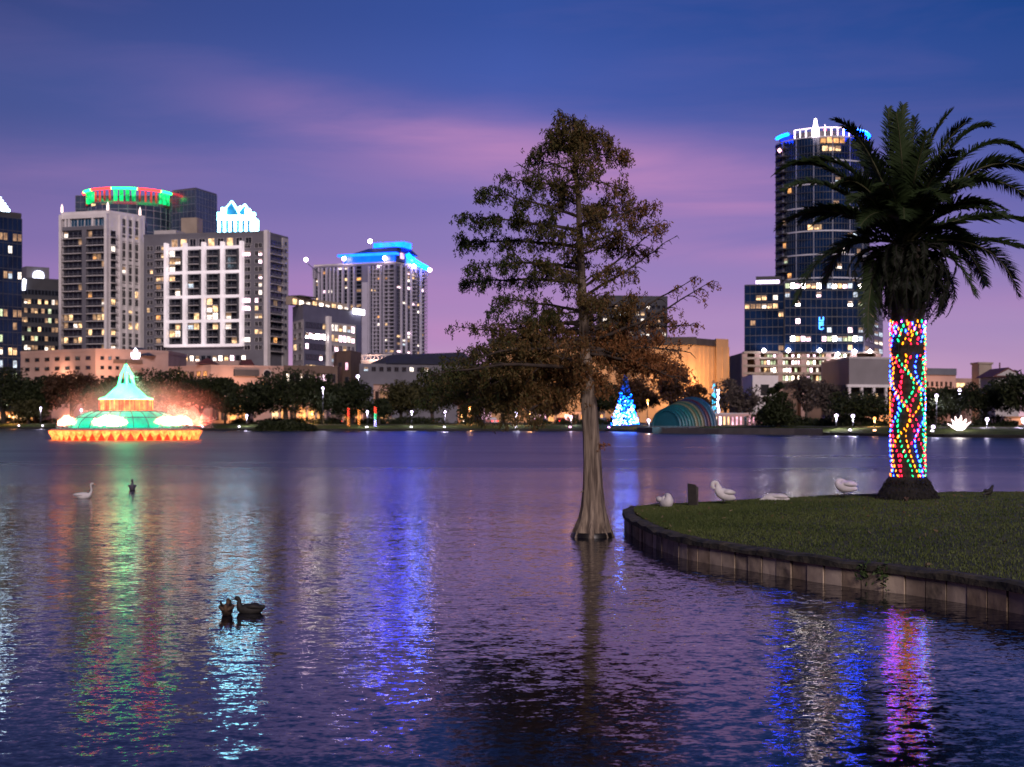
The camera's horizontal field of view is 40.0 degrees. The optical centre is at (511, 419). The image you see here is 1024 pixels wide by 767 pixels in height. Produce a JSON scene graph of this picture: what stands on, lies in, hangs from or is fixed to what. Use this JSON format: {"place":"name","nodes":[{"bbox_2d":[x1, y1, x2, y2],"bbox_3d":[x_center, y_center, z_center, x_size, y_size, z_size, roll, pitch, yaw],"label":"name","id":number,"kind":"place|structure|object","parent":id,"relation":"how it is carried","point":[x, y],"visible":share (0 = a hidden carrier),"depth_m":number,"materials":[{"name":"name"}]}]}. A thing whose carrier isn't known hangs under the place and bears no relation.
{"place":"outdoors","nodes":[
{"label":"outdoors","id":0,"kind":"place"},
{"bbox_2d":[0,429,1023,766],"bbox_3d":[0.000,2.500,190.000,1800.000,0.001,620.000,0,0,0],"label":"lake water","id":1,"kind":"structure","parent":0,"point":[444,597],"depth_m":17.49,"materials":[{"name":"blue liquid"}]},
{"bbox_2d":[73,483,93,498],"bbox_3d":[-13.529,2.267,44.500,0.717,0.538,0.280,0,0,0],"label":"swan","id":2,"kind":"object","parent":1,"relation":"on","point":[83,495],"visible":0.98,"depth_m":44.43,"materials":[{"name":"white"}]},
{"bbox_2d":[48,360,214,439],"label":"fountain","id":3,"kind":"object","parent":1,"relation":"on","point":[125,411],"visible":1,"depth_m":171.32,"materials":[{"name":"green"}]},
{"bbox_2d":[218,598,234,615],"bbox_3d":[-3.650,2.405,18.030,0.202,0.243,0.402,0,0,-5],"label":"duck","id":4,"kind":"object","parent":1,"relation":"on","point":[227,608],"visible":1,"depth_m":17.88},
{"bbox_2d":[230,596,265,612],"bbox_3d":[-3.417,2.411,18.200,0.456,0.255,0.190,0,0,0],"label":"duck","id":5,"kind":"object","parent":1,"relation":"on","point":[251,608],"visible":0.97,"depth_m":18.15},
{"bbox_2d":[251,418,318,430],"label":"shrub islet","id":6,"kind":"object","parent":1,"relation":"in","point":[288,424],"visible":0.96,"depth_m":294.23,"materials":[{"name":"green plant"}]},
{"bbox_2d":[409,108,721,538],"bbox_3d":[0.990,-1.937,29.862,6.682,9.357,4.770,0,0,0],"label":"bald cypress","id":7,"kind":"object","parent":1,"relation":"in","point":[526,367],"visible":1,"depth_m":29.82,"materials":[{"name":"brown plant"}]},
{"bbox_2d":[622,491,1023,614],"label":"lake wall","id":8,"kind":"structure","parent":1,"relation":"in","point":[995,593],"depth_m":21.25,"materials":[{"name":"concrete"}]},
{"bbox_2d":[854,560,870,585],"bbox_3d":[5.193,2.231,20.661,0.352,0.442,0.178,0,0,-15],"label":"wall weed","id":9,"kind":"object","parent":8,"relation":"attached to","point":[864,574],"depth_m":20.64,"materials":[{"name":"green plant"}]},
{"bbox_2d":[871,557,888,591],"bbox_3d":[5.370,2.250,20.358,0.375,0.498,0.210,0,0,0],"label":"weed","id":10,"kind":"object","parent":8,"relation":"attached to","point":[881,574],"depth_m":20.35,"materials":[{"name":"green plant"}]},
{"bbox_2d":[0,420,1023,437],"bbox_3d":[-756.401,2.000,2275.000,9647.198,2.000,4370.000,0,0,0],"label":"shore ground","id":11,"kind":"structure","parent":0,"point":[1009,431],"depth_m":302.31,"materials":[{"name":"green plant"}]},
{"bbox_2d":[0,197,21,411],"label":"office tower","id":12,"kind":"structure","parent":11,"relation":"on","point":[10,286],"depth_m":448.86,"materials":[{"name":"blue glass"}]},
{"bbox_2d":[0,366,36,422],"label":"park tree","id":13,"kind":"object","parent":11,"relation":"on","point":[9,383],"visible":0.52,"depth_m":394.74,"materials":[{"name":"plant"}]},
{"bbox_2d":[6,399,49,423],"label":"park tree","id":14,"kind":"object","parent":11,"relation":"on","point":[28,409],"visible":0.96,"depth_m":382.06,"materials":[{"name":"green plant"}]},
{"bbox_2d":[7,374,59,422],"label":"park tree","id":15,"kind":"object","parent":11,"relation":"on","point":[33,391],"visible":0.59,"depth_m":389.12,"materials":[{"name":"plant"}]},
{"bbox_2d":[22,266,58,350],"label":"office block","id":16,"kind":"structure","parent":11,"relation":"on","point":[40,309],"depth_m":565.19,"materials":[{"name":"grey"}]},
{"bbox_2d":[40,370,102,418],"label":"park tree","id":17,"kind":"object","parent":11,"relation":"on","point":[61,388],"visible":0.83,"depth_m":383.71,"materials":[{"name":"green plant"}]},
{"bbox_2d":[78,377,117,410],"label":"park tree","id":18,"kind":"object","parent":11,"relation":"on","point":[89,397],"visible":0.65,"depth_m":373.60,"materials":[{"name":"plant"}]},
{"bbox_2d":[59,202,146,349],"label":"condo tower","id":19,"kind":"structure","parent":11,"relation":"on","point":[101,278],"depth_m":538.55,"materials":[{"name":"white paint"}]},
{"bbox_2d":[64,218,137,349],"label":"windows","id":20,"kind":"structure","parent":19,"relation":"in","point":[81,222],"depth_m":538.36,"materials":[{"name":"glass"}]},
{"bbox_2d":[20,348,186,422],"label":"parking garage","id":21,"kind":"structure","parent":11,"relation":"on","point":[102,363],"depth_m":440.40,"materials":[{"name":"beige concrete"}]},
{"bbox_2d":[99,373,151,397],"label":"park tree","id":22,"kind":"object","parent":11,"relation":"on","point":[117,379],"visible":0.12,"depth_m":379.20,"materials":[{"name":"plant"}]},
{"bbox_2d":[75,187,216,234],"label":"ring tower","id":23,"kind":"structure","parent":11,"relation":"on","point":[160,211],"depth_m":820.03,"materials":[{"name":"grey glass"}]},
{"bbox_2d":[123,366,202,413],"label":"park tree","id":24,"kind":"object","parent":11,"relation":"on","point":[160,387],"visible":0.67,"depth_m":357.25,"materials":[{"name":"plant"}]},
{"bbox_2d":[168,373,223,422],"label":"park tree","id":25,"kind":"object","parent":11,"relation":"on","point":[200,393],"visible":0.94,"depth_m":347.07,"materials":[{"name":"plant"}]},
{"bbox_2d":[143,217,287,365],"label":"condo block","id":26,"kind":"structure","parent":11,"relation":"on","point":[219,298],"depth_m":524.82,"materials":[{"name":"white concrete"}]},
{"bbox_2d":[147,237,286,360],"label":"windows","id":27,"kind":"structure","parent":26,"relation":"in","point":[248,240],"depth_m":525.89,"materials":[{"name":"glass"}]},
{"bbox_2d":[212,376,238,422],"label":"park tree","id":28,"kind":"object","parent":11,"relation":"on","point":[221,381],"visible":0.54,"depth_m":346.79,"materials":[{"name":"plant"}]},
{"bbox_2d":[168,358,283,422],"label":"podium building","id":29,"kind":"structure","parent":11,"relation":"on","point":[245,371],"depth_m":429.79,"materials":[{"name":"beige concrete"}]},
{"bbox_2d":[210,401,252,422],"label":"shopfront","id":30,"kind":"object","parent":11,"relation":"on","point":[218,416],"visible":0.21,"depth_m":372.53,"materials":[{"name":"brown stone"}]},
{"bbox_2d":[217,200,258,231],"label":"pyramid tower","id":31,"kind":"structure","parent":11,"relation":"on","point":[231,217],"depth_m":899.68,"materials":[{"name":"white"}]},
{"bbox_2d":[216,381,269,423],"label":"park tree","id":32,"kind":"object","parent":11,"relation":"on","point":[236,395],"visible":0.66,"depth_m":335.63,"materials":[{"name":"plant"}]},
{"bbox_2d":[242,366,325,419],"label":"park tree","id":33,"kind":"object","parent":11,"relation":"on","point":[286,391],"visible":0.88,"depth_m":329.98,"materials":[{"name":"plant"}]},
{"bbox_2d":[269,402,329,420],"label":"shopfront","id":34,"kind":"object","parent":11,"relation":"on","point":[307,413],"visible":0.23,"depth_m":373.02,"materials":[{"name":"brown stone"}]},
{"bbox_2d":[283,365,341,419],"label":"shop row","id":35,"kind":"object","parent":11,"relation":"on","point":[336,371],"visible":0.1,"depth_m":408.69,"materials":[{"name":"concrete"}]},
{"bbox_2d":[298,373,338,423],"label":"park tree","id":36,"kind":"object","parent":11,"relation":"on","point":[317,406],"visible":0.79,"depth_m":327.69,"materials":[{"name":"plant"}]},
{"bbox_2d":[286,295,364,365],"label":"midrise office","id":37,"kind":"structure","parent":11,"relation":"on","point":[324,332],"depth_m":512.62,"materials":[{"name":"concrete"}]},
{"bbox_2d":[293,322,350,360],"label":"windows","id":38,"kind":"structure","parent":37,"relation":"in","point":[311,356],"depth_m":506.49,"materials":[{"name":"glass"}]},
{"bbox_2d":[333,350,360,385],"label":"brown block","id":39,"kind":"structure","parent":11,"relation":"on","point":[348,361],"depth_m":421.49,"materials":[{"name":"concrete"}]},
{"bbox_2d":[324,378,373,423],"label":"park tree","id":40,"kind":"object","parent":11,"relation":"on","point":[350,395],"visible":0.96,"depth_m":325.16,"materials":[{"name":"plant"}]},
{"bbox_2d":[304,239,431,359],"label":"blue roof tower","id":41,"kind":"structure","parent":11,"relation":"on","point":[382,285],"depth_m":595.70,"materials":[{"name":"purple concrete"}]},
{"bbox_2d":[316,264,423,353],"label":"windows","id":42,"kind":"structure","parent":41,"relation":"in","point":[357,299],"depth_m":596.50,"materials":[{"name":"glass"}]},
{"bbox_2d":[361,354,391,363],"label":"truss ramp","id":43,"kind":"structure","parent":11,"relation":"on","point":[369,361],"depth_m":449.82,"materials":[{"name":"white paint"}]},
{"bbox_2d":[365,398,392,424],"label":"park tree","id":44,"kind":"object","parent":11,"relation":"on","point":[383,407],"visible":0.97,"depth_m":316.84,"materials":[{"name":"plant"}]},
{"bbox_2d":[373,384,391,422],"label":"shopfront","id":45,"kind":"object","parent":11,"relation":"on","point":[376,395],"visible":0.27,"depth_m":372.54,"materials":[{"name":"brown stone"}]},
{"bbox_2d":[378,379,421,417],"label":"park tree","id":46,"kind":"object","parent":11,"relation":"on","point":[401,395],"visible":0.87,"depth_m":337.60,"materials":[{"name":"green plant"}]},
{"bbox_2d":[359,352,472,422],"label":"grey hall","id":47,"kind":"structure","parent":11,"relation":"on","point":[389,369],"depth_m":413.62,"materials":[{"name":"beige concrete"}]},
{"bbox_2d":[407,371,456,423],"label":"park tree","id":48,"kind":"object","parent":11,"relation":"on","point":[422,391],"visible":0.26,"depth_m":342.35,"materials":[{"name":"green plant"}]},
{"bbox_2d":[447,367,489,419],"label":"park tree","id":49,"kind":"object","parent":11,"relation":"on","point":[459,406],"visible":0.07,"depth_m":346.54,"materials":[{"name":"green plant"}]},
{"bbox_2d":[467,389,521,423],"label":"park tree","id":50,"kind":"object","parent":11,"relation":"on","point":[475,398],"visible":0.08,"depth_m":343.30,"materials":[{"name":"plant"}]},
{"bbox_2d":[0,414,1021,425],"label":"shrubbery","id":51,"kind":"object","parent":11,"relation":"on","point":[828,421],"visible":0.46,"depth_m":324.65,"materials":[{"name":"green plant"}]},
{"bbox_2d":[512,382,566,417],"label":"park tree","id":52,"kind":"object","parent":11,"relation":"on","point":[558,411],"visible":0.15,"depth_m":338.60,"materials":[{"name":"green plant"}]},
{"bbox_2d":[530,411,604,422],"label":"shopfront","id":53,"kind":"object","parent":11,"relation":"on","point":[563,415],"visible":0.17,"depth_m":372.90,"materials":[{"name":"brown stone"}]},
{"bbox_2d":[578,381,619,417],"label":"park tree","id":54,"kind":"object","parent":11,"relation":"on","point":[608,406],"visible":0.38,"depth_m":333.41,"materials":[{"name":"plant"}]},
{"bbox_2d":[488,337,728,421],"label":"theatre","id":55,"kind":"structure","parent":11,"relation":"on","point":[708,362],"depth_m":465.35,"materials":[{"name":"beige concrete"}]},
{"bbox_2d":[611,374,638,424],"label":"christmas tree","id":56,"kind":"object","parent":11,"relation":"on","point":[623,417],"visible":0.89,"depth_m":305.20,"materials":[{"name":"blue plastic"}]},
{"bbox_2d":[597,295,667,336],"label":"dark tower","id":57,"kind":"structure","parent":11,"relation":"on","point":[661,304],"depth_m":704.18,"materials":[{"name":"grey"}]},
{"bbox_2d":[603,305,665,335],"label":"windows","id":58,"kind":"structure","parent":57,"relation":"in","point":[663,306],"depth_m":704.05,"materials":[{"name":"glass"}]},
{"bbox_2d":[615,374,662,420],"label":"park tree","id":59,"kind":"object","parent":11,"relation":"on","point":[639,392],"visible":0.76,"depth_m":343.14,"materials":[{"name":"green plant"}]},
{"bbox_2d":[649,362,690,404],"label":"park tree","id":60,"kind":"object","parent":11,"relation":"on","point":[667,393],"visible":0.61,"depth_m":328.35,"materials":[{"name":"green plant"}]},
{"bbox_2d":[681,383,711,404],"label":"park tree","id":61,"kind":"object","parent":11,"relation":"on","point":[699,391],"visible":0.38,"depth_m":298.82,"materials":[{"name":"green plant"}]},
{"bbox_2d":[712,384,719,412],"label":"light column","id":62,"kind":"structure","parent":11,"relation":"on","point":[716,408],"depth_m":261.78,"materials":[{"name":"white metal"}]},
{"bbox_2d":[708,378,743,412],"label":"park tree","id":63,"kind":"object","parent":11,"relation":"on","point":[728,384],"visible":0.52,"depth_m":310.80,"materials":[{"name":"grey plant"}]},
{"bbox_2d":[637,427,822,434],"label":"lakeside promenade","id":64,"kind":"structure","parent":11,"relation":"on","point":[786,431],"depth_m":235.74,"materials":[{"name":"concrete"}]},
{"bbox_2d":[633,397,716,427],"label":"bandshell","id":65,"kind":"structure","parent":64,"relation":"on","point":[690,412],"depth_m":258.57,"materials":[{"name":"paint"}]},
{"bbox_2d":[715,413,761,424],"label":"pink arcade","id":66,"kind":"object","parent":11,"relation":"on","point":[731,419],"visible":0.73,"depth_m":259.33,"materials":[{"name":"brown"}]},
{"bbox_2d":[726,385,766,412],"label":"park tree","id":67,"kind":"object","parent":11,"relation":"on","point":[743,404],"visible":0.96,"depth_m":299.24,"materials":[{"name":"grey plant"}]},
{"bbox_2d":[742,375,777,412],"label":"white block","id":68,"kind":"structure","parent":11,"relation":"on","point":[765,382],"depth_m":331.56,"materials":[{"name":"paint"}]},
{"bbox_2d":[746,382,800,426],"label":"conifer","id":69,"kind":"object","parent":11,"relation":"on","point":[777,409],"visible":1,"depth_m":241.47,"materials":[{"name":"plant"}]},
{"bbox_2d":[783,372,820,417],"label":"park tree","id":70,"kind":"object","parent":11,"relation":"on","point":[806,385],"visible":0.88,"depth_m":329.15,"materials":[{"name":"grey plant"}]},
{"bbox_2d":[729,119,882,421],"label":"round tower","id":71,"kind":"structure","parent":11,"relation":"on","point":[785,340],"depth_m":531.13,"materials":[{"name":"blue glass"}]},
{"bbox_2d":[745,137,882,353],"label":"windows","id":72,"kind":"structure","parent":71,"relation":"in","point":[822,139],"depth_m":527.69,"materials":[{"name":"yellow"}]},
{"bbox_2d":[810,380,840,417],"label":"park tree","id":73,"kind":"object","parent":11,"relation":"on","point":[823,397],"visible":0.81,"depth_m":279.32,"materials":[{"name":"green plant"}]},
{"bbox_2d":[821,357,891,414],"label":"grey garage","id":74,"kind":"structure","parent":11,"relation":"on","point":[856,374],"depth_m":444.38,"materials":[{"name":"white paint"}]},
{"bbox_2d":[826,389,891,425],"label":"park tree","id":75,"kind":"object","parent":11,"relation":"on","point":[865,405],"visible":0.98,"depth_m":233.89,"materials":[{"name":"plant"}]},
{"bbox_2d":[892,368,956,422],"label":"tan hall","id":76,"kind":"structure","parent":11,"relation":"on","point":[941,377],"depth_m":382.09,"materials":[{"name":"beige"}]},
{"bbox_2d":[923,385,961,425],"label":"park tree","id":77,"kind":"object","parent":11,"relation":"on","point":[942,403],"visible":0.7,"depth_m":224.09,"materials":[{"name":"plant"}]},
{"bbox_2d":[940,385,965,425],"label":"park tree","id":78,"kind":"object","parent":11,"relation":"on","point":[953,390],"visible":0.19,"depth_m":231.58,"materials":[{"name":"plant"}]},
{"bbox_2d":[948,416,970,430],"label":"light sculpture","id":79,"kind":"object","parent":11,"relation":"on","point":[959,426],"visible":0.94,"depth_m":202.91,"materials":[{"name":"white metal"}]},
{"bbox_2d":[956,378,971,422],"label":"peach wing","id":80,"kind":"structure","parent":11,"relation":"on","point":[960,382],"depth_m":392.92,"materials":[{"name":"white"}]},
{"bbox_2d":[970,362,992,421],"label":"stone tower","id":81,"kind":"structure","parent":11,"relation":"on","point":[979,368],"depth_m":375.32,"materials":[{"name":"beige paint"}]},
{"bbox_2d":[950,379,1015,424],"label":"park tree","id":82,"kind":"object","parent":11,"relation":"on","point":[984,398],"visible":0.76,"depth_m":220.54,"materials":[{"name":"plant"}]},
{"bbox_2d":[976,363,1022,418],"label":"gabled pavilion","id":83,"kind":"structure","parent":11,"relation":"on","point":[991,374],"depth_m":345.53,"materials":[{"name":"grey tile"}]},
{"bbox_2d":[987,416,1023,424],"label":"shopfront","id":84,"kind":"object","parent":11,"relation":"on","point":[1018,419],"visible":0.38,"depth_m":232.59,"materials":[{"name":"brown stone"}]},
{"bbox_2d":[993,369,1023,413],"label":"park tree","id":85,"kind":"object","parent":11,"relation":"on","point":[1012,389],"visible":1,"depth_m":213.70,"materials":[{"name":"plant"}]},
{"bbox_2d":[0,0,1023,419],"label":"sky","id":86,"kind":"structure","parent":0,"point":[342,125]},
{"bbox_2d":[183,424,999,427],"bbox_3d":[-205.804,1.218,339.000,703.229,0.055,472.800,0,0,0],"label":"lakeside path","id":87,"kind":"structure","parent":0,"point":[647,425],"depth_m":243.55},
{"bbox_2d":[634,491,1023,580],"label":"island lawn","id":88,"kind":"structure","parent":0,"point":[982,558],"depth_m":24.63,"materials":[{"name":"green plant"}]},
{"bbox_2d":[656,493,672,506],"bbox_3d":[3.671,1.947,33.597,0.404,0.393,0.530,0,0,-20],"label":"swan","id":89,"kind":"object","parent":88,"relation":"on","point":[666,500],"visible":0.98,"depth_m":33.41,"materials":[{"name":"white"}]},
{"bbox_2d":[687,483,697,505],"bbox_3d":[4.373,1.875,34.000,0.255,0.660,0.100,0,0,0],"label":"wooden post","id":90,"kind":"object","parent":88,"relation":"on","point":[692,494],"visible":0.64,"depth_m":33.95,"materials":[{"name":"brown wood"}]},
{"bbox_2d":[710,480,735,503],"bbox_3d":[5.178,1.812,34.500,0.619,0.631,0.345,0,0,0],"label":"swan","id":91,"kind":"object","parent":88,"relation":"on","point":[723,494],"visible":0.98,"depth_m":34.42,"materials":[{"name":"white"}]},
{"bbox_2d":[759,493,788,500],"bbox_3d":[6.830,2.050,36.595,0.786,0.253,0.310,0,0,10],"label":"swan","id":92,"kind":"object","parent":88,"relation":"on","point":[771,496],"visible":0.76,"depth_m":36.49,"materials":[{"name":"white"}]},
{"bbox_2d":[634,491,1023,566],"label":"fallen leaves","id":93,"kind":"object","parent":88,"relation":"on","point":[935,530],"visible":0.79,"depth_m":29.57,"materials":[{"name":"brown plant"}]},
{"bbox_2d":[835,478,857,497],"bbox_3d":[8.903,1.850,37.488,0.597,0.558,0.392,0,0,15],"label":"swan","id":94,"kind":"object","parent":88,"relation":"on","point":[842,485],"visible":0.97,"depth_m":37.39,"materials":[{"name":"white"}]},
{"bbox_2d":[771,101,1023,500],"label":"date palm","id":95,"kind":"object","parent":88,"relation":"on","point":[902,195],"visible":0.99,"depth_m":36.07,"materials":[{"name":"green plant"}]},
{"bbox_2d":[889,324,893,475],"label":"light string","id":96,"kind":"object","parent":95,"relation":"attached to","point":[890,397],"visible":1,"depth_m":36.48,"materials":[{"name":"multicoloured plastic"}]},
{"bbox_2d":[889,325,899,476],"bbox_3d":[9.865,-0.492,36.375,0.097,3.935,0.473,0,0,-17],"label":"light string","id":97,"kind":"object","parent":95,"relation":"attached to","point":[897,399],"visible":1,"depth_m":36.41,"materials":[{"name":"multicoloured plastic"}]},
{"bbox_2d":[890,321,902,476],"bbox_3d":[9.901,-0.526,36.285,0.089,4.009,0.414,0,0,-32],"label":"light string","id":98,"kind":"object","parent":95,"relation":"attached to","point":[893,402],"visible":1,"depth_m":36.31,"materials":[{"name":"multicoloured plastic"}]},
{"bbox_2d":[892,322,909,476],"bbox_3d":[9.986,-0.512,36.193,0.525,3.986,0.118,0,0,42],"label":"light string","id":99,"kind":"object","parent":95,"relation":"attached to","point":[901,401],"visible":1,"depth_m":36.21,"materials":[{"name":"multicoloured plastic"}]},
{"bbox_2d":[896,325,913,476],"bbox_3d":[10.094,-0.490,36.115,0.446,3.930,0.099,0,0,24],"label":"light string","id":100,"kind":"object","parent":95,"relation":"attached to","point":[905,402],"visible":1,"depth_m":36.12,"materials":[{"name":"multicoloured plastic"}]},
{"bbox_2d":[889,320,925,335],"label":"light string","id":101,"kind":"object","parent":95,"relation":"attached to","point":[907,321],"visible":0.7,"depth_m":36.16,"materials":[{"name":"multicoloured plastic"}]},
{"bbox_2d":[898,322,918,476],"bbox_3d":[10.185,-0.505,36.098,0.528,3.963,0.121,0,0,12],"label":"light string","id":102,"kind":"object","parent":95,"relation":"attached to","point":[904,401],"visible":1,"depth_m":36.08,"materials":[{"name":"multicoloured plastic"}]},
{"bbox_2d":[905,325,921,476],"bbox_3d":[10.303,-0.477,36.080,0.455,3.924,0.103,0,0,-6],"label":"light string","id":103,"kind":"object","parent":95,"relation":"attached to","point":[919,387],"visible":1,"depth_m":36.07,"materials":[{"name":"multicoloured plastic"}]},
{"bbox_2d":[907,325,925,475],"bbox_3d":[10.416,-0.498,36.129,0.572,3.962,0.129,0,0,-22],"label":"light string","id":104,"kind":"object","parent":95,"relation":"attached to","point":[913,401],"visible":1,"depth_m":36.08,"materials":[{"name":"multicoloured plastic"}]},
{"bbox_2d":[914,321,925,476],"bbox_3d":[10.519,-0.527,36.171,0.488,4.022,0.108,0,0,-37],"label":"light string","id":105,"kind":"object","parent":95,"relation":"attached to","point":[924,401],"visible":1,"depth_m":36.11,"materials":[{"name":"multicoloured plastic"}]},
{"bbox_2d":[918,324,926,476],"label":"light string","id":106,"kind":"object","parent":95,"relation":"attached to","point":[922,411],"visible":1,"depth_m":36.15,"materials":[{"name":"multicoloured plastic"}]},
{"bbox_2d":[922,325,925,475],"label":"light string","id":107,"kind":"object","parent":95,"relation":"attached to","point":[923,435],"visible":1,"depth_m":36.23,"materials":[{"name":"multicoloured plastic"}]},
{"bbox_2d":[924,333,926,476],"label":"light string","id":108,"kind":"object","parent":95,"relation":"attached to","point":[925,402],"visible":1,"depth_m":36.30,"materials":[{"name":"multicoloured plastic"}]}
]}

